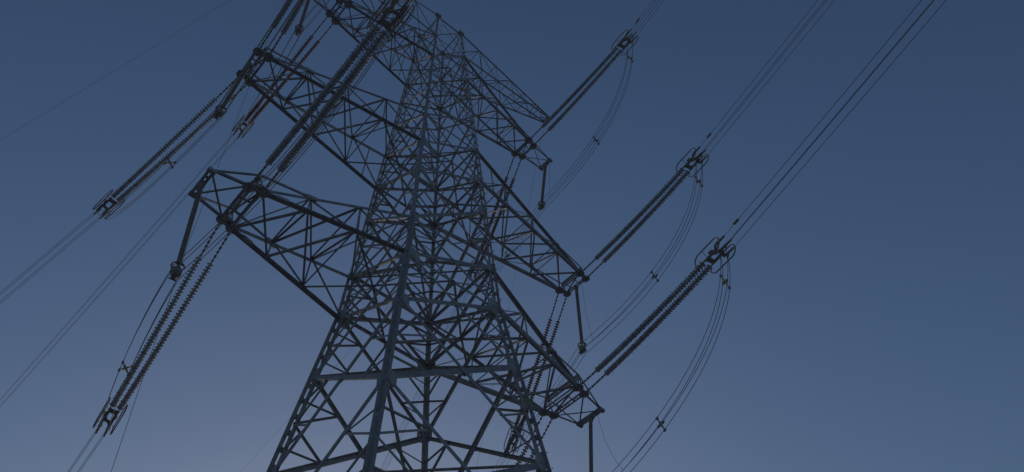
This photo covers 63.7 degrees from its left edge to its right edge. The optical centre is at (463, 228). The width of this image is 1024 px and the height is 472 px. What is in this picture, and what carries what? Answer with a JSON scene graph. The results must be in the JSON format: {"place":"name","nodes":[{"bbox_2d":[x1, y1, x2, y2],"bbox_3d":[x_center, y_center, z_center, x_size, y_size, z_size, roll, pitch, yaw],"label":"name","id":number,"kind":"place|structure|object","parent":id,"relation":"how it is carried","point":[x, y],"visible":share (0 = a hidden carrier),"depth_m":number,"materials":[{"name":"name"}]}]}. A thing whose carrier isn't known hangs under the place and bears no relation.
{"place":"outdoors","nodes":[
{"label":"outdoors","id":0,"kind":"place"},
{"bbox_2d":[0,0,1023,471],"label":"sky","id":1,"kind":"structure","parent":0,"point":[873,321],"materials":[{"name":"blue"}]},
{"label":"ground","id":2,"kind":"structure","parent":0,"visible":0},
{"bbox_2d":[188,0,604,471],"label":"transmission tower","id":3,"kind":"structure","parent":2,"relation":"on","point":[386,376],"depth_m":45.79,"materials":[{"name":"metal"}]},
{"bbox_2d":[4,1,227,137],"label":"earth wire","id":4,"kind":"object","parent":3,"relation":"attached to","point":[116,69],"visible":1,"depth_m":68.51,"materials":[{"name":"metal"}]},
{"bbox_2d":[92,222,232,436],"bbox_3d":[-15.313,5.264,41.639,1.008,0.939,13.462,30,-78,-20],"label":"tension insulator","id":5,"kind":"object","parent":3,"relation":"attached to","point":[129,393],"visible":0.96,"depth_m":41.64,"materials":[{"name":"grey ceramic"}]},
{"bbox_2d":[99,12,389,428],"bbox_3d":[-11.449,1.697,34.846,1.711,4.574,27.246,31,-58,-21],"label":"jumper wire","id":6,"kind":"object","parent":5,"relation":"hanging from","point":[242,203],"visible":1,"depth_m":32.23,"materials":[{"name":"metal"}]},
{"bbox_2d":[102,4,392,419],"bbox_3d":[-11.463,1.414,35.266,1.712,4.677,27.558,31,-58,-21],"label":"jumper wire","id":7,"kind":"object","parent":5,"relation":"hanging from","point":[262,178],"visible":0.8,"depth_m":32.25,"materials":[{"name":"metal"}]},
{"bbox_2d":[118,361,133,375],"bbox_3d":[-14.809,6.139,35.975,0.545,0.577,0.169,34,-60,-22],"label":"spacer clamp","id":8,"kind":"object","parent":7,"relation":"attached to","point":[125,368],"visible":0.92,"depth_m":35.92,"materials":[{"name":"black metal"}]},
{"bbox_2d":[107,19,399,431],"bbox_3d":[-11.101,1.900,34.995,1.712,4.574,27.240,31,-58,-21],"label":"jumper wire","id":9,"kind":"object","parent":5,"relation":"hanging from","point":[251,209],"visible":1,"depth_m":32.51,"materials":[{"name":"metal"}]},
{"bbox_2d":[110,10,402,422],"bbox_3d":[-11.115,1.617,35.415,1.713,4.677,27.552,31,-58,-21],"label":"jumper wire","id":10,"kind":"object","parent":5,"relation":"hanging from","point":[277,178],"visible":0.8,"depth_m":32.33,"materials":[{"name":"metal"}]},
{"bbox_2d":[92,78,248,218],"bbox_3d":[-18.136,-4.869,50.564,13.462,0.939,1.008,-38,-62,14],"label":"tension insulator","id":11,"kind":"object","parent":3,"relation":"attached to","point":[121,188],"visible":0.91,"depth_m":50.78,"materials":[{"name":"grey ceramic"}]},
{"bbox_2d":[0,217,90,294],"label":"line wire","id":12,"kind":"object","parent":11,"relation":"attached to","point":[46,255],"visible":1,"depth_m":52.74,"materials":[{"name":"metal"}]},
{"bbox_2d":[0,212,93,292],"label":"line wire","id":13,"kind":"object","parent":11,"relation":"attached to","point":[48,251],"visible":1,"depth_m":53.26,"materials":[{"name":"metal"}]},
{"bbox_2d":[0,221,96,303],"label":"line wire","id":14,"kind":"object","parent":11,"relation":"attached to","point":[49,261],"visible":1,"depth_m":53.00,"materials":[{"name":"metal"}]},
{"bbox_2d":[1,216,99,300],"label":"line wire","id":15,"kind":"object","parent":11,"relation":"attached to","point":[50,258],"visible":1,"depth_m":53.52,"materials":[{"name":"metal"}]},
{"bbox_2d":[98,0,288,215],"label":"jumper wire","id":16,"kind":"object","parent":11,"relation":"attached to","point":[209,118],"visible":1,"depth_m":43.12,"materials":[{"name":"metal"}]},
{"bbox_2d":[164,157,175,168],"bbox_3d":[-15.971,-3.552,44.660,0.537,0.583,0.152,34,-60,-22],"label":"spacer clamp","id":17,"kind":"object","parent":16,"relation":"attached to","point":[169,162],"visible":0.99,"depth_m":44.59,"materials":[{"name":"black metal"}]},
{"bbox_2d":[100,0,287,210],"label":"jumper wire","id":18,"kind":"object","parent":11,"relation":"attached to","point":[206,118],"visible":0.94,"depth_m":43.58,"materials":[{"name":"metal"}]},
{"bbox_2d":[104,0,299,219],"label":"jumper wire","id":19,"kind":"object","parent":11,"relation":"attached to","point":[219,119],"visible":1,"depth_m":43.08,"materials":[{"name":"metal"}]},
{"bbox_2d":[106,0,298,215],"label":"jumper wire","id":20,"kind":"object","parent":11,"relation":"attached to","point":[216,120],"visible":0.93,"depth_m":43.82,"materials":[{"name":"metal"}]},
{"bbox_2d":[168,182,204,281],"bbox_3d":[-12.194,-0.041,36.487,0.608,6.356,0.609,31,-58,-27],"label":"post insulator","id":21,"kind":"object","parent":3,"relation":"hanging from","point":[176,273],"visible":0.98,"depth_m":35.86,"materials":[{"name":"grey plastic"}]},
{"bbox_2d":[111,0,285,471],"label":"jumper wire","id":22,"kind":"object","parent":3,"relation":"hanging from","point":[180,266],"visible":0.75,"depth_m":34.47,"materials":[{"name":"metal"}]},
{"bbox_2d":[213,61,251,119],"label":"post insulator","id":23,"kind":"object","parent":3,"relation":"hanging from","point":[219,113],"visible":1,"depth_m":44.94,"materials":[{"name":"black ceramic"}]},
{"bbox_2d":[258,0,305,56],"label":"tension insulator","id":24,"kind":"object","parent":3,"relation":"attached to","point":[294,13],"visible":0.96,"depth_m":45.97,"materials":[{"name":"grey ceramic"}]},
{"bbox_2d":[231,16,334,138],"bbox_3d":[-14.307,-11.697,64.619,1.008,0.939,13.462,35,-62,-23],"label":"tension insulator","id":25,"kind":"object","parent":3,"relation":"attached to","point":[266,103],"visible":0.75,"depth_m":64.83,"materials":[{"name":"brown ceramic"}]},
{"bbox_2d":[1,144,232,405],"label":"line wire","id":26,"kind":"object","parent":25,"relation":"attached to","point":[111,281],"visible":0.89,"depth_m":75.28,"materials":[{"name":"metal"}]},
{"bbox_2d":[1,133,233,397],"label":"line wire","id":27,"kind":"object","parent":25,"relation":"attached to","point":[121,261],"visible":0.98,"depth_m":74.43,"materials":[{"name":"metal"}]},
{"bbox_2d":[4,137,231,395],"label":"line wire","id":28,"kind":"object","parent":25,"relation":"attached to","point":[119,265],"visible":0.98,"depth_m":73.67,"materials":[{"name":"metal"}]},
{"bbox_2d":[5,140,234,399],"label":"line wire","id":29,"kind":"object","parent":25,"relation":"attached to","point":[117,273],"visible":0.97,"depth_m":75.14,"materials":[{"name":"metal"}]},
{"bbox_2d":[237,1,320,130],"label":"jumper wire","id":30,"kind":"object","parent":25,"relation":"attached to","point":[276,64],"visible":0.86,"depth_m":56.31,"materials":[{"name":"metal"}]},
{"bbox_2d":[239,0,319,126],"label":"jumper wire","id":31,"kind":"object","parent":25,"relation":"attached to","point":[280,56],"visible":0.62,"depth_m":56.36,"materials":[{"name":"metal"}]},
{"bbox_2d":[240,1,329,135],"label":"jumper wire","id":32,"kind":"object","parent":25,"relation":"attached to","point":[281,68],"visible":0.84,"depth_m":56.36,"materials":[{"name":"metal"}]},
{"bbox_2d":[242,0,328,131],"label":"jumper wire","id":33,"kind":"object","parent":25,"relation":"attached to","point":[285,60],"visible":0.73,"depth_m":56.90,"materials":[{"name":"metal"}]},
{"bbox_2d":[294,0,309,35],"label":"post insulator","id":34,"kind":"object","parent":3,"relation":"hanging from","point":[298,31],"visible":0.89,"depth_m":56.02,"materials":[{"name":"grey plastic"}]},
{"bbox_2d":[249,0,414,191],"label":"tension insulator","id":35,"kind":"object","parent":3,"relation":"attached to","point":[315,104],"visible":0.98,"depth_m":33.31,"materials":[{"name":"grey ceramic"}]},
{"bbox_2d":[245,163,510,466],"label":"earth wire","id":36,"kind":"object","parent":3,"relation":"attached to","point":[373,323],"visible":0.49,"depth_m":85.48,"materials":[{"name":"metal"}]},
{"bbox_2d":[467,155,521,280],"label":"tension insulator","id":37,"kind":"object","parent":3,"relation":"attached to","point":[495,223],"visible":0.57,"depth_m":71.92,"materials":[{"name":"brown ceramic"}]},
{"bbox_2d":[381,278,468,467],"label":"line wire","id":38,"kind":"object","parent":37,"relation":"attached to","point":[420,383],"visible":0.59,"depth_m":83.17,"materials":[{"name":"metal"}]},
{"bbox_2d":[477,128,543,463],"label":"earth wire","id":39,"kind":"object","parent":3,"relation":"attached to","point":[514,277],"visible":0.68,"depth_m":78.77,"materials":[{"name":"metal"}]},
{"bbox_2d":[515,414,552,464],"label":"tension insulator","id":40,"kind":"object","parent":3,"relation":"attached to","point":[526,447],"visible":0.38,"depth_m":48.82,"materials":[{"name":"grey ceramic"}]},
{"bbox_2d":[504,292,566,454],"bbox_3d":[5.319,10.851,60.718,1.008,0.939,13.462,14,-75,-9],"label":"tension insulator","id":41,"kind":"object","parent":3,"relation":"attached to","point":[518,417],"visible":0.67,"depth_m":60.58,"materials":[{"name":"brown ceramic"}]},
{"bbox_2d":[538,164,546,210],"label":"post insulator","id":42,"kind":"object","parent":3,"relation":"hanging from","point":[541,205],"visible":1,"depth_m":65.27,"materials":[{"name":"grey plastic"}]},
{"bbox_2d":[574,285,586,354],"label":"post insulator","id":43,"kind":"object","parent":3,"relation":"hanging from","point":[581,342],"visible":0.99,"depth_m":55.31,"materials":[{"name":"black ceramic"}]},
{"bbox_2d":[529,29,638,144],"bbox_3d":[8.879,-10.476,63.465,1.008,0.939,13.462,26,-43,-18],"label":"tension insulator","id":44,"kind":"object","parent":3,"relation":"attached to","point":[572,96],"visible":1,"depth_m":62.39,"materials":[{"name":"grey ceramic"}]},
{"bbox_2d":[471,36,627,279],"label":"jumper wire","id":45,"kind":"object","parent":44,"relation":"hanging from","point":[585,148],"visible":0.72,"depth_m":58.47,"materials":[{"name":"metal"}]},
{"bbox_2d":[479,42,627,283],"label":"jumper wire","id":46,"kind":"object","parent":44,"relation":"hanging from","point":[584,154],"visible":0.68,"depth_m":58.38,"materials":[{"name":"metal"}]},
{"bbox_2d":[479,43,632,282],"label":"jumper wire","id":47,"kind":"object","parent":44,"relation":"hanging from","point":[585,157],"visible":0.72,"depth_m":58.79,"materials":[{"name":"metal"}]},
{"bbox_2d":[500,46,632,269],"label":"jumper wire","id":48,"kind":"object","parent":44,"relation":"hanging from","point":[596,146],"visible":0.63,"depth_m":58.24,"materials":[{"name":"metal"}]},
{"bbox_2d":[588,417,592,471],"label":"post insulator","id":49,"kind":"object","parent":3,"relation":"hanging from","point":[590,420],"visible":1,"depth_m":46.92,"materials":[{"name":"grey plastic"}]},
{"bbox_2d":[580,146,708,277],"bbox_3d":[11.354,-0.551,53.490,1.008,0.939,13.462,22,-46,-15],"label":"tension insulator","id":50,"kind":"object","parent":3,"relation":"attached to","point":[626,228],"visible":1,"depth_m":52.42,"materials":[{"name":"grey ceramic"}]},
{"bbox_2d":[510,163,696,448],"bbox_3d":[8.172,6.907,54.331,1.045,4.704,26.438,19,-55,-13],"label":"jumper wire","id":51,"kind":"object","parent":50,"relation":"attached to","point":[634,298],"visible":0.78,"depth_m":48.98,"materials":[{"name":"metal"}]},
{"bbox_2d":[650,271,658,281],"bbox_3d":[11.299,2.860,48.620,0.548,0.568,0.165,34,-60,-22],"label":"spacer clamp","id":52,"kind":"object","parent":51,"relation":"attached to","point":[654,276],"visible":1,"depth_m":48.55,"materials":[{"name":"black metal"}]},
{"bbox_2d":[516,159,695,436],"bbox_3d":[8.164,6.633,54.774,1.059,4.790,26.738,19,-55,-13],"label":"jumper wire","id":53,"kind":"object","parent":50,"relation":"attached to","point":[642,282],"visible":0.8,"depth_m":48.94,"materials":[{"name":"metal"}]},
{"bbox_2d":[517,162,701,442],"bbox_3d":[8.555,6.759,54.864,1.076,4.790,26.665,19,-55,-13],"label":"jumper wire","id":54,"kind":"object","parent":50,"relation":"attached to","point":[644,289],"visible":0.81,"depth_m":49.25,"materials":[{"name":"metal"}]},
{"bbox_2d":[519,167,702,445],"bbox_3d":[8.563,7.032,54.421,1.062,4.704,26.365,19,-55,-13],"label":"jumper wire","id":55,"kind":"object","parent":50,"relation":"attached to","point":[653,285],"visible":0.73,"depth_m":48.58,"materials":[{"name":"metal"}]},
{"bbox_2d":[701,0,817,144],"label":"line wire","id":56,"kind":"object","parent":50,"relation":"attached to","point":[761,70],"visible":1,"depth_m":45.18,"materials":[{"name":"metal"}]},
{"bbox_2d":[701,0,824,152],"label":"line wire","id":57,"kind":"object","parent":50,"relation":"attached to","point":[765,73],"visible":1,"depth_m":44.80,"materials":[{"name":"metal"}]},
{"bbox_2d":[706,2,825,148],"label":"line wire","id":58,"kind":"object","parent":50,"relation":"attached to","point":[767,73],"visible":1,"depth_m":45.42,"materials":[{"name":"metal"}]},
{"bbox_2d":[708,1,833,153],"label":"line wire","id":59,"kind":"object","parent":50,"relation":"attached to","point":[772,75],"visible":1,"depth_m":44.84,"materials":[{"name":"metal"}]},
{"bbox_2d":[578,235,735,391],"bbox_3d":[9.662,5.043,43.089,1.008,0.939,13.462,21,-50,-15],"label":"tension insulator","id":60,"kind":"object","parent":3,"relation":"attached to","point":[639,329],"visible":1,"depth_m":41.97,"materials":[{"name":"grey ceramic"}]},
{"bbox_2d":[612,247,720,471],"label":"jumper wire","id":61,"kind":"object","parent":60,"relation":"attached to","point":[686,371],"visible":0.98,"depth_m":38.54,"materials":[{"name":"metal"}]},
{"bbox_2d":[719,274,730,289],"bbox_3d":[12.118,2.502,38.094,0.540,0.685,0.153,34,-60,-22],"label":"spacer clamp","id":62,"kind":"object","parent":61,"relation":"attached to","point":[724,282],"visible":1,"depth_m":38.02,"materials":[{"name":"black metal"}]},
{"bbox_2d":[622,254,722,470],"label":"jumper wire","id":63,"kind":"object","parent":60,"relation":"attached to","point":[692,371],"visible":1,"depth_m":38.17,"materials":[{"name":"metal"}]},
{"bbox_2d":[621,251,727,471],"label":"jumper wire","id":64,"kind":"object","parent":60,"relation":"attached to","point":[699,363],"visible":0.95,"depth_m":38.43,"materials":[{"name":"metal"}]},
{"bbox_2d":[655,417,666,431],"bbox_3d":[9.466,9.416,39.432,0.558,0.581,0.170,34,-60,-22],"label":"spacer clamp","id":65,"kind":"object","parent":64,"relation":"attached to","point":[661,423],"visible":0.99,"depth_m":39.38,"materials":[{"name":"black metal"}]},
{"bbox_2d":[631,259,729,470],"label":"jumper wire","id":66,"kind":"object","parent":60,"relation":"attached to","point":[697,378],"visible":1,"depth_m":38.36,"materials":[{"name":"metal"}]},
{"bbox_2d":[724,0,921,235],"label":"line wire","id":67,"kind":"object","parent":60,"relation":"attached to","point":[827,112],"visible":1,"depth_m":34.24,"materials":[{"name":"metal"}]},
{"bbox_2d":[726,0,932,243],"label":"line wire","id":68,"kind":"object","parent":60,"relation":"attached to","point":[833,118],"visible":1,"depth_m":33.71,"materials":[{"name":"metal"}]},
{"bbox_2d":[732,1,933,237],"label":"line wire","id":69,"kind":"object","parent":60,"relation":"attached to","point":[837,114],"visible":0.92,"depth_m":34.27,"materials":[{"name":"metal"}]},
{"bbox_2d":[734,0,945,246],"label":"line wire","id":70,"kind":"object","parent":60,"relation":"attached to","point":[844,118],"visible":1,"depth_m":33.69,"materials":[{"name":"metal"}]}
]}

